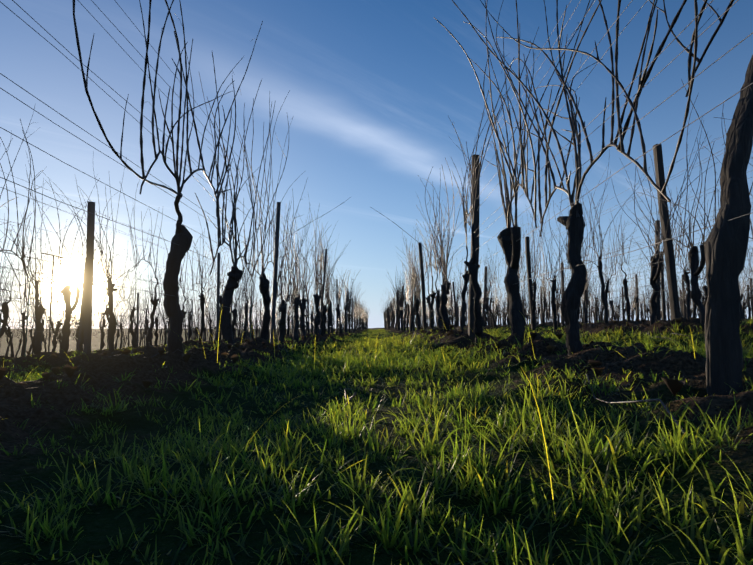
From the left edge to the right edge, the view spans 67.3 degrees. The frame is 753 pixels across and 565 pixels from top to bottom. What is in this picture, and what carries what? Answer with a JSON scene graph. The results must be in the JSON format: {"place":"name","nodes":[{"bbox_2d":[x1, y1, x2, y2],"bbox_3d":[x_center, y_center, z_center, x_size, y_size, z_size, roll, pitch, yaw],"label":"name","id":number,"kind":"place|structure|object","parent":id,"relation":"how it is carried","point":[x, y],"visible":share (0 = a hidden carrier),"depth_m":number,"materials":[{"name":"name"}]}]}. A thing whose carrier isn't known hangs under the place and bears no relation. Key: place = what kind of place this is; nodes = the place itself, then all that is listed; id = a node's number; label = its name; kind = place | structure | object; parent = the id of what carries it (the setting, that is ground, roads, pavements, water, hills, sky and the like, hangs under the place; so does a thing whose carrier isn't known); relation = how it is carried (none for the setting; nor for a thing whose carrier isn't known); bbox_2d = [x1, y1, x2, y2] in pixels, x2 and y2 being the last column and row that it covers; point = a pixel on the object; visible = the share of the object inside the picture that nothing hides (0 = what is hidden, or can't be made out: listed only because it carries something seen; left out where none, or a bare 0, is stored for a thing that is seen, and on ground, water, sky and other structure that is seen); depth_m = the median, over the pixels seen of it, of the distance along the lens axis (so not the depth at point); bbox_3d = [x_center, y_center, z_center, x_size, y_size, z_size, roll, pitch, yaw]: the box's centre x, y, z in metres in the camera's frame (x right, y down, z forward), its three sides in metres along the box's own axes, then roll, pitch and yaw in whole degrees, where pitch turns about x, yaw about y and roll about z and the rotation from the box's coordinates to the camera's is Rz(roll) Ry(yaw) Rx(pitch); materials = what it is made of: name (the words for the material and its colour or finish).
{"place":"outdoors","nodes":[
{"label":"outdoors","id":0,"kind":"place"},
{"bbox_2d":[0,317,752,564],"bbox_3d":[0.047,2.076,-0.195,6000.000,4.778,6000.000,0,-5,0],"label":"ground","id":1,"kind":"structure","parent":0,"point":[98,523],"depth_m":1.26,"materials":[{"name":"soil"}]},
{"bbox_2d":[0,272,34,356],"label":"vine","id":2,"kind":"object","parent":1,"relation":"on","point":[8,332],"visible":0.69,"depth_m":15.40,"materials":[{"name":"brown plant"}]},
{"bbox_2d":[1,303,33,355],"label":"vine","id":3,"kind":"object","parent":1,"relation":"on","point":[7,351],"visible":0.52,"depth_m":18.75,"materials":[{"name":"brown plant"}]},
{"bbox_2d":[0,242,39,356],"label":"vine","id":4,"kind":"object","parent":1,"relation":"on","point":[24,318],"visible":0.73,"depth_m":12.47,"materials":[{"name":"brown plant"}]},
{"bbox_2d":[0,107,43,280],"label":"vine","id":5,"kind":"object","parent":1,"relation":"on","point":[17,235],"visible":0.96,"depth_m":5.55,"materials":[{"name":"brown plant"}]},
{"bbox_2d":[9,306,34,356],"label":"vine","id":6,"kind":"object","parent":1,"relation":"on","point":[20,341],"visible":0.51,"depth_m":22.64,"materials":[{"name":"brown plant"}]},
{"bbox_2d":[0,216,44,345],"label":"vine","id":7,"kind":"object","parent":1,"relation":"on","point":[4,304],"visible":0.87,"depth_m":8.58,"materials":[{"name":"brown plant"}]},
{"bbox_2d":[16,294,56,353],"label":"vine","id":8,"kind":"object","parent":1,"relation":"on","point":[30,332],"visible":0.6,"depth_m":16.56,"materials":[{"name":"brown plant"}]},
{"bbox_2d":[12,287,60,354],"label":"vine","id":9,"kind":"object","parent":1,"relation":"on","point":[30,348],"visible":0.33,"depth_m":19.91,"materials":[{"name":"brown plant"}]},
{"bbox_2d":[8,210,84,353],"bbox_3d":[-5.697,0.068,9.766,1.167,2.575,2.471,2,-5,-28],"label":"vine","id":10,"kind":"object","parent":1,"relation":"on","point":[39,310],"visible":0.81,"depth_m":9.48,"materials":[{"name":"brown plant"}]},
{"bbox_2d":[13,264,84,351],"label":"vine","id":11,"kind":"object","parent":1,"relation":"on","point":[54,341],"visible":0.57,"depth_m":13.79,"materials":[{"name":"brown plant"}]},
{"bbox_2d":[42,253,63,351],"bbox_3d":[-7.814,0.760,13.562,0.038,2.871,0.911,0,-5,0],"label":"raptor perch","id":12,"kind":"object","parent":1,"relation":"on","point":[50,298],"visible":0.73,"depth_m":13.56,"materials":[{"name":"brown wood"}]},
{"bbox_2d":[42,295,79,352],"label":"vine","id":13,"kind":"object","parent":1,"relation":"on","point":[59,338],"visible":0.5,"depth_m":17.97,"materials":[{"name":"brown plant"}]},
{"bbox_2d":[0,153,146,356],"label":"vine","id":14,"kind":"object","parent":1,"relation":"on","point":[66,333],"visible":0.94,"depth_m":6.28,"materials":[{"name":"brown plant"}]},
{"bbox_2d":[53,253,101,333],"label":"vine","id":15,"kind":"object","parent":1,"relation":"on","point":[72,304],"visible":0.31,"depth_m":14.38,"materials":[{"name":"brown plant"}]},
{"bbox_2d":[77,259,85,350],"bbox_3d":[-5.617,0.594,10.809,0.041,2.174,0.093,-2,-9,16],"label":"post","id":16,"kind":"object","parent":1,"relation":"on","point":[81,324],"visible":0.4,"depth_m":10.79,"materials":[{"name":"wood"}]},
{"bbox_2d":[47,152,126,350],"bbox_3d":[-3.464,-0.325,6.801,1.011,2.728,1.903,3,-5,-30],"label":"vine","id":17,"kind":"object","parent":1,"relation":"on","point":[113,321],"visible":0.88,"depth_m":7.42,"materials":[{"name":"brown plant"}]},
{"bbox_2d":[83,201,94,353],"bbox_3d":[-3.409,0.171,6.701,0.077,2.257,0.251,2,-5,-18],"label":"post","id":18,"kind":"object","parent":1,"relation":"on","point":[88,292],"visible":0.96,"depth_m":6.68,"materials":[{"name":"wood"}]},
{"bbox_2d":[56,221,129,350],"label":"vine","id":19,"kind":"object","parent":1,"relation":"on","point":[81,343],"visible":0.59,"depth_m":10.64,"materials":[{"name":"brown plant"}]},
{"bbox_2d":[92,266,120,349],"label":"vine","id":20,"kind":"object","parent":1,"relation":"on","point":[103,333],"visible":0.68,"depth_m":16.06,"materials":[{"name":"brown plant"}]},
{"bbox_2d":[94,249,144,339],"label":"vine","id":21,"kind":"object","parent":1,"relation":"on","point":[106,312],"visible":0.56,"depth_m":11.83,"materials":[{"name":"brown plant"}]},
{"bbox_2d":[97,287,149,345],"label":"vine","id":22,"kind":"object","parent":1,"relation":"on","point":[135,327],"visible":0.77,"depth_m":18.39,"materials":[{"name":"brown plant"}]},
{"bbox_2d":[106,278,147,348],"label":"vine","id":23,"kind":"object","parent":1,"relation":"on","point":[120,326],"visible":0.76,"depth_m":17.41,"materials":[{"name":"brown plant"}]},
{"bbox_2d":[0,284,259,356],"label":"plant stakes","id":24,"kind":"object","parent":1,"relation":"on","point":[27,321],"visible":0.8,"depth_m":9.01,"materials":[{"name":"brown wood"}]},
{"bbox_2d":[110,234,156,346],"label":"vine","id":25,"kind":"object","parent":1,"relation":"on","point":[131,328],"visible":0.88,"depth_m":13.06,"materials":[{"name":"brown plant"}]},
{"bbox_2d":[137,293,138,345],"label":"post","id":26,"kind":"object","parent":1,"relation":"on","point":[137,320],"visible":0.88,"depth_m":18.44,"materials":[{"name":"metal"}]},
{"bbox_2d":[120,182,162,349],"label":"vine","id":27,"kind":"object","parent":1,"relation":"on","point":[154,302],"visible":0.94,"depth_m":8.52,"materials":[{"name":"brown plant"}]},
{"bbox_2d":[123,252,164,345],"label":"vine","id":28,"kind":"object","parent":1,"relation":"on","point":[155,332],"visible":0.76,"depth_m":14.39,"materials":[{"name":"brown plant"}]},
{"bbox_2d":[143,284,156,344],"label":"vine","id":29,"kind":"object","parent":1,"relation":"on","point":[147,323],"visible":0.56,"depth_m":19.58,"materials":[{"name":"brown plant"}]},
{"bbox_2d":[72,0,262,354],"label":"vine","id":30,"kind":"object","parent":1,"relation":"on","point":[182,238],"visible":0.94,"depth_m":3.46,"materials":[{"name":"brown plant"}]},
{"bbox_2d":[158,226,187,316],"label":"vine","id":31,"kind":"object","parent":1,"relation":"on","point":[183,291],"visible":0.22,"depth_m":9.85,"materials":[{"name":"brown plant"}]},
{"bbox_2d":[178,258,200,340],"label":"vine","id":32,"kind":"object","parent":1,"relation":"on","point":[190,331],"visible":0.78,"depth_m":16.77,"materials":[{"name":"brown plant"}]},
{"bbox_2d":[191,267,225,338],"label":"vine","id":33,"kind":"object","parent":1,"relation":"on","point":[205,313],"visible":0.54,"depth_m":18.37,"materials":[{"name":"brown plant"}]},
{"bbox_2d":[197,282,221,340],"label":"vine","id":34,"kind":"object","parent":1,"relation":"on","point":[209,320],"visible":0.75,"depth_m":19.14,"materials":[{"name":"brown plant"}]},
{"bbox_2d":[188,214,231,341],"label":"vine","id":35,"kind":"object","parent":1,"relation":"on","point":[202,299],"visible":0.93,"depth_m":10.96,"materials":[{"name":"brown plant"}]},
{"bbox_2d":[195,236,234,338],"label":"vine","id":36,"kind":"object","parent":1,"relation":"on","point":[221,297],"visible":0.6,"depth_m":12.39,"materials":[{"name":"brown plant"}]},
{"bbox_2d":[216,253,219,338],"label":"post","id":37,"kind":"object","parent":1,"relation":"on","point":[218,292],"visible":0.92,"depth_m":12.20,"materials":[{"name":"wood"}]},
{"bbox_2d":[209,248,251,338],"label":"vine","id":38,"kind":"object","parent":1,"relation":"on","point":[234,312],"visible":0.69,"depth_m":13.45,"materials":[{"name":"brown plant"}]},
{"bbox_2d":[195,52,275,345],"bbox_3d":[-1.217,-0.536,5.062,0.513,2.665,2.070,0,-5,-6],"label":"vine","id":39,"kind":"object","parent":1,"relation":"on","point":[235,274],"visible":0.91,"depth_m":4.83,"materials":[{"name":"brown plant"}]},
{"bbox_2d":[238,254,256,338],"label":"vine","id":40,"kind":"object","parent":1,"relation":"on","point":[246,292],"visible":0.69,"depth_m":14.76,"materials":[{"name":"brown plant"}]},
{"bbox_2d":[244,241,261,339],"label":"vine","id":41,"kind":"object","parent":1,"relation":"on","point":[252,333],"visible":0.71,"depth_m":15.74,"materials":[{"name":"brown plant"}]},
{"bbox_2d":[167,74,347,339],"bbox_3d":[-0.959,-0.571,5.782,0.832,2.823,3.299,-1,-5,13],"label":"vine","id":42,"kind":"object","parent":1,"relation":"on","point":[264,289],"visible":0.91,"depth_m":5.89,"materials":[{"name":"brown plant"}]},
{"bbox_2d":[270,202,280,342],"bbox_3d":[-1.208,0.109,6.695,0.185,2.165,0.078,7,-9,-58],"label":"post","id":43,"kind":"object","parent":1,"relation":"on","point":[273,310],"visible":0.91,"depth_m":6.69,"materials":[{"name":"wood"}]},
{"bbox_2d":[255,217,321,338],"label":"vine","id":44,"kind":"object","parent":1,"relation":"on","point":[302,325],"visible":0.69,"depth_m":9.71,"materials":[{"name":"brown plant"}]},
{"bbox_2d":[258,189,321,344],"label":"vine","id":45,"kind":"object","parent":1,"relation":"on","point":[282,310],"visible":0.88,"depth_m":7.32,"materials":[{"name":"brown plant"}]},
{"bbox_2d":[274,202,333,342],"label":"vine","id":46,"kind":"object","parent":1,"relation":"on","point":[297,302],"visible":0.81,"depth_m":8.51,"materials":[{"name":"brown plant"}]},
{"bbox_2d":[293,235,338,333],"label":"vine","id":47,"kind":"object","parent":1,"relation":"on","point":[329,321],"visible":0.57,"depth_m":14.55,"materials":[{"name":"brown plant"}]},
{"bbox_2d":[297,234,345,334],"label":"vine","id":48,"kind":"object","parent":1,"relation":"on","point":[325,307],"visible":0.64,"depth_m":13.30,"materials":[{"name":"brown plant"}]},
{"bbox_2d":[319,249,326,334],"bbox_3d":[-1.165,0.457,12.119,0.258,2.361,0.078,-2,-5,24],"label":"post","id":49,"kind":"object","parent":1,"relation":"on","point":[324,273],"visible":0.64,"depth_m":12.11,"materials":[{"name":"wood"}]},
{"bbox_2d":[310,210,337,335],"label":"vine","id":50,"kind":"object","parent":1,"relation":"on","point":[323,312],"visible":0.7,"depth_m":11.99,"materials":[{"name":"brown plant"}]},
{"bbox_2d":[301,204,349,335],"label":"vine","id":51,"kind":"object","parent":1,"relation":"on","point":[316,302],"visible":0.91,"depth_m":10.77,"materials":[{"name":"brown plant"}]},
{"bbox_2d":[322,251,336,332],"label":"vine","id":52,"kind":"object","parent":1,"relation":"on","point":[331,326],"visible":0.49,"depth_m":15.89,"materials":[{"name":"brown plant"}]},
{"bbox_2d":[335,272,347,333],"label":"vine","id":53,"kind":"object","parent":1,"relation":"on","point":[337,311],"visible":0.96,"depth_m":16.77,"materials":[{"name":"brown plant"}]},
{"bbox_2d":[334,264,357,325],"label":"vine","id":54,"kind":"object","parent":1,"relation":"on","point":[347,300],"visible":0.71,"depth_m":21.75,"materials":[{"name":"brown plant"}]},
{"bbox_2d":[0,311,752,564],"bbox_3d":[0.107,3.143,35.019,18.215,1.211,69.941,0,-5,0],"label":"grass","id":55,"kind":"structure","parent":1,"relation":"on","point":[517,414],"depth_m":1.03,"materials":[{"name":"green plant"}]},
{"bbox_2d":[0,0,752,338],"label":"trellis wires","id":56,"kind":"object","parent":1,"relation":"on","point":[298,230],"visible":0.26,"depth_m":3.75,"materials":[{"name":"metal"}]},
{"bbox_2d":[387,268,404,329],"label":"vine","id":57,"kind":"object","parent":1,"relation":"on","point":[399,302],"visible":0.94,"depth_m":21.06,"materials":[{"name":"brown plant"}]},
{"bbox_2d":[402,230,419,329],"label":"vine","id":58,"kind":"object","parent":1,"relation":"on","point":[413,284],"visible":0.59,"depth_m":13.48,"materials":[{"name":"brown plant"}]},
{"bbox_2d":[403,254,418,330],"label":"vine","id":59,"kind":"object","parent":1,"relation":"on","point":[408,299],"visible":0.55,"depth_m":17.22,"materials":[{"name":"brown plant"}]},
{"bbox_2d":[401,248,423,331],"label":"vine","id":60,"kind":"object","parent":1,"relation":"on","point":[411,326],"visible":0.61,"depth_m":15.96,"materials":[{"name":"brown plant"}]},
{"bbox_2d":[403,253,425,330],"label":"vine","id":61,"kind":"object","parent":1,"relation":"on","point":[413,321],"visible":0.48,"depth_m":15.03,"materials":[{"name":"brown plant"}]},
{"bbox_2d":[397,232,432,329],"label":"vine","id":62,"kind":"object","parent":1,"relation":"on","point":[417,301],"visible":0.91,"depth_m":12.43,"materials":[{"name":"brown plant"}]},
{"bbox_2d":[372,158,464,331],"bbox_3d":[0.693,-0.405,7.949,1.043,2.465,3.311,-1,-5,14],"label":"vine","id":63,"kind":"object","parent":1,"relation":"on","point":[445,286],"visible":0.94,"depth_m":7.63,"materials":[{"name":"brown plant"}]},
{"bbox_2d":[418,242,426,330],"bbox_3d":[0.943,0.283,11.323,0.256,2.216,0.105,-4,-6,42],"label":"post","id":64,"kind":"object","parent":1,"relation":"on","point":[420,246],"visible":0.8,"depth_m":11.31,"materials":[{"name":"brown wood"}]},
{"bbox_2d":[415,230,438,329],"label":"vine","id":65,"kind":"object","parent":1,"relation":"on","point":[428,300],"visible":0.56,"depth_m":11.14,"materials":[{"name":"brown plant"}]},
{"bbox_2d":[416,200,442,329],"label":"vine","id":66,"kind":"object","parent":1,"relation":"on","point":[433,295],"visible":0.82,"depth_m":10.12,"materials":[{"name":"brown plant"}]},
{"bbox_2d":[416,193,463,330],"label":"vine","id":67,"kind":"object","parent":1,"relation":"on","point":[438,304],"visible":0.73,"depth_m":8.92,"materials":[{"name":"brown plant"}]},
{"bbox_2d":[440,269,455,324],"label":"vine","id":68,"kind":"object","parent":1,"relation":"on","point":[451,299],"visible":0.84,"depth_m":23.97,"materials":[{"name":"brown plant"}]},
{"bbox_2d":[452,282,456,326],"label":"post","id":69,"kind":"object","parent":1,"relation":"on","point":[455,308],"visible":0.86,"depth_m":22.53,"materials":[{"name":"brown wood"}]},
{"bbox_2d":[454,279,460,326],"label":"vine","id":70,"kind":"object","parent":1,"relation":"on","point":[457,306],"visible":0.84,"depth_m":22.25,"materials":[{"name":"brown plant"}]},
{"bbox_2d":[452,113,484,334],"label":"vine","id":71,"kind":"object","parent":1,"relation":"on","point":[463,293],"visible":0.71,"depth_m":6.57,"materials":[{"name":"brown plant"}]},
{"bbox_2d":[468,154,480,337],"bbox_3d":[1.010,-0.207,5.826,0.116,2.284,0.093,2,-5,-2],"label":"post","id":72,"kind":"object","parent":1,"relation":"on","point":[471,314],"visible":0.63,"depth_m":5.81,"materials":[{"name":"brown wood"}]},
{"bbox_2d":[448,58,513,345],"bbox_3d":[0.906,-0.560,5.381,0.512,2.635,1.806,2,-2,6],"label":"vine","id":73,"kind":"object","parent":1,"relation":"on","point":[472,266],"visible":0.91,"depth_m":5.13,"materials":[{"name":"brown plant"}]},
{"bbox_2d":[482,266,486,326],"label":"post","id":74,"kind":"object","parent":1,"relation":"on","point":[484,303],"visible":0.56,"depth_m":17.00,"materials":[{"name":"brown wood"}]},
{"bbox_2d":[483,248,503,326],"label":"vine","id":75,"kind":"object","parent":1,"relation":"on","point":[492,315],"visible":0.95,"depth_m":15.42,"materials":[{"name":"brown plant"}]},
{"bbox_2d":[484,247,502,326],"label":"vine","id":76,"kind":"object","parent":1,"relation":"on","point":[487,299],"visible":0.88,"depth_m":16.38,"materials":[{"name":"brown plant"}]},
{"bbox_2d":[492,274,504,322],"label":"vine","id":77,"kind":"object","parent":1,"relation":"on","point":[496,302],"visible":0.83,"depth_m":25.24,"materials":[{"name":"brown plant"}]},
{"bbox_2d":[434,0,593,338],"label":"vine","id":78,"kind":"object","parent":1,"relation":"on","point":[509,236],"visible":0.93,"depth_m":3.94,"materials":[{"name":"brown plant"}]},
{"bbox_2d":[517,208,536,290],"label":"vine","id":79,"kind":"object","parent":1,"relation":"on","point":[521,263],"visible":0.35,"depth_m":12.27,"materials":[{"name":"brown plant"}]},
{"bbox_2d":[525,236,535,330],"bbox_3d":[3.154,0.224,11.544,0.207,2.363,0.100,-2,-5,23],"label":"post","id":80,"kind":"object","parent":1,"relation":"on","point":[528,264],"visible":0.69,"depth_m":11.56,"materials":[{"name":"brown wood"}]},
{"bbox_2d":[521,199,550,326],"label":"vine","id":81,"kind":"object","parent":1,"relation":"on","point":[533,317],"visible":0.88,"depth_m":11.36,"materials":[{"name":"brown plant"}]},
{"bbox_2d":[536,246,557,322],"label":"vine","id":82,"kind":"object","parent":1,"relation":"on","point":[544,294],"visible":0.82,"depth_m":17.96,"materials":[{"name":"brown plant"}]},
{"bbox_2d":[540,266,565,325],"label":"vine","id":83,"kind":"object","parent":1,"relation":"on","point":[558,306],"visible":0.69,"depth_m":16.89,"materials":[{"name":"brown plant"}]},
{"bbox_2d":[529,193,585,329],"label":"vine","id":84,"kind":"object","parent":1,"relation":"on","point":[553,290],"visible":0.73,"depth_m":10.16,"materials":[{"name":"brown plant"}]},
{"bbox_2d":[561,262,564,325],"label":"post","id":85,"kind":"object","parent":1,"relation":"on","point":[563,291],"visible":0.52,"depth_m":16.33,"materials":[{"name":"brown wood"}]},
{"bbox_2d":[538,171,610,319],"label":"vine","id":86,"kind":"object","parent":1,"relation":"on","point":[578,311],"visible":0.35,"depth_m":8.62,"materials":[{"name":"brown plant"}]},
{"bbox_2d":[452,0,697,355],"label":"vine","id":87,"kind":"object","parent":1,"relation":"on","point":[573,222],"visible":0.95,"depth_m":2.76,"materials":[{"name":"brown plant"}]},
{"bbox_2d":[547,234,602,297],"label":"vine","id":88,"kind":"object","parent":1,"relation":"on","point":[570,275],"visible":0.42,"depth_m":16.00,"materials":[{"name":"brown plant"}]},
{"bbox_2d":[581,241,596,323],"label":"vine","id":89,"kind":"object","parent":1,"relation":"on","point":[584,302],"visible":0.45,"depth_m":14.54,"materials":[{"name":"brown plant"}]},
{"bbox_2d":[586,262,609,322],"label":"vine","id":90,"kind":"object","parent":1,"relation":"on","point":[597,304],"visible":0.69,"depth_m":19.26,"materials":[{"name":"brown plant"}]},
{"bbox_2d":[563,149,649,322],"bbox_3d":[3.119,-0.517,8.624,0.940,2.638,1.868,2,-5,-25],"label":"vine","id":91,"kind":"object","parent":1,"relation":"on","point":[604,299],"visible":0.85,"depth_m":7.92,"materials":[{"name":"brown plant"}]},
{"bbox_2d":[596,206,624,305],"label":"vine","id":92,"kind":"object","parent":1,"relation":"on","point":[607,285],"visible":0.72,"depth_m":13.17,"materials":[{"name":"brown plant"}]},
{"bbox_2d":[603,210,640,320],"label":"vine","id":93,"kind":"object","parent":1,"relation":"on","point":[628,308],"visible":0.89,"depth_m":11.98,"materials":[{"name":"brown plant"}]},
{"bbox_2d":[618,249,653,320],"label":"vine","id":94,"kind":"object","parent":1,"relation":"on","point":[636,302],"visible":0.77,"depth_m":16.52,"materials":[{"name":"brown plant"}]},
{"bbox_2d":[655,220,659,320],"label":"post","id":95,"kind":"object","parent":1,"relation":"on","point":[657,257],"visible":0.48,"depth_m":10.84,"materials":[{"name":"brown wood"}]},
{"bbox_2d":[660,251,665,319],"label":"post","id":96,"kind":"object","parent":1,"relation":"on","point":[663,298],"visible":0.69,"depth_m":14.94,"materials":[{"name":"brown wood"}]},
{"bbox_2d":[653,144,680,319],"bbox_3d":[3.142,-0.360,6.074,0.095,2.327,0.081,-3,-5,-6],"label":"post","id":97,"kind":"object","parent":1,"relation":"on","point":[675,312],"visible":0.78,"depth_m":6.06,"materials":[{"name":"brown wood"}]},
{"bbox_2d":[626,93,711,325],"bbox_3d":[3.380,-0.627,6.452,0.667,2.456,1.770,-1,-6,-2],"label":"vine","id":98,"kind":"object","parent":1,"relation":"on","point":[655,273],"visible":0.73,"depth_m":6.53,"materials":[{"name":"brown plant"}]},
{"bbox_2d":[611,79,752,325],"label":"vine","id":99,"kind":"object","parent":1,"relation":"on","point":[696,268],"visible":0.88,"depth_m":5.48,"materials":[{"name":"brown plant"}]},
{"bbox_2d":[670,194,701,319],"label":"vine","id":100,"kind":"object","parent":1,"relation":"on","point":[687,282],"visible":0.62,"depth_m":9.76,"materials":[{"name":"brown plant"}]},
{"bbox_2d":[679,230,707,306],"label":"vine","id":101,"kind":"object","parent":1,"relation":"on","point":[704,287],"visible":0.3,"depth_m":13.01,"materials":[{"name":"brown plant"}]},
{"bbox_2d":[650,0,752,395],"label":"vine","id":102,"kind":"object","parent":1,"relation":"on","point":[726,245],"visible":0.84,"depth_m":1.57,"materials":[{"name":"brown plant"}]},
{"bbox_2d":[738,268,752,317],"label":"vine","id":103,"kind":"object","parent":1,"relation":"on","point":[744,307],"visible":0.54,"depth_m":18.27,"materials":[{"name":"brown plant"}]},
{"bbox_2d":[739,255,752,317],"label":"vine","id":104,"kind":"object","parent":1,"relation":"on","point":[741,311],"visible":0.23,"depth_m":15.14,"materials":[{"name":"brown plant"}]},
{"bbox_2d":[0,0,752,328],"label":"sky","id":105,"kind":"structure","parent":0,"point":[373,87],"materials":[{"name":"blue"}]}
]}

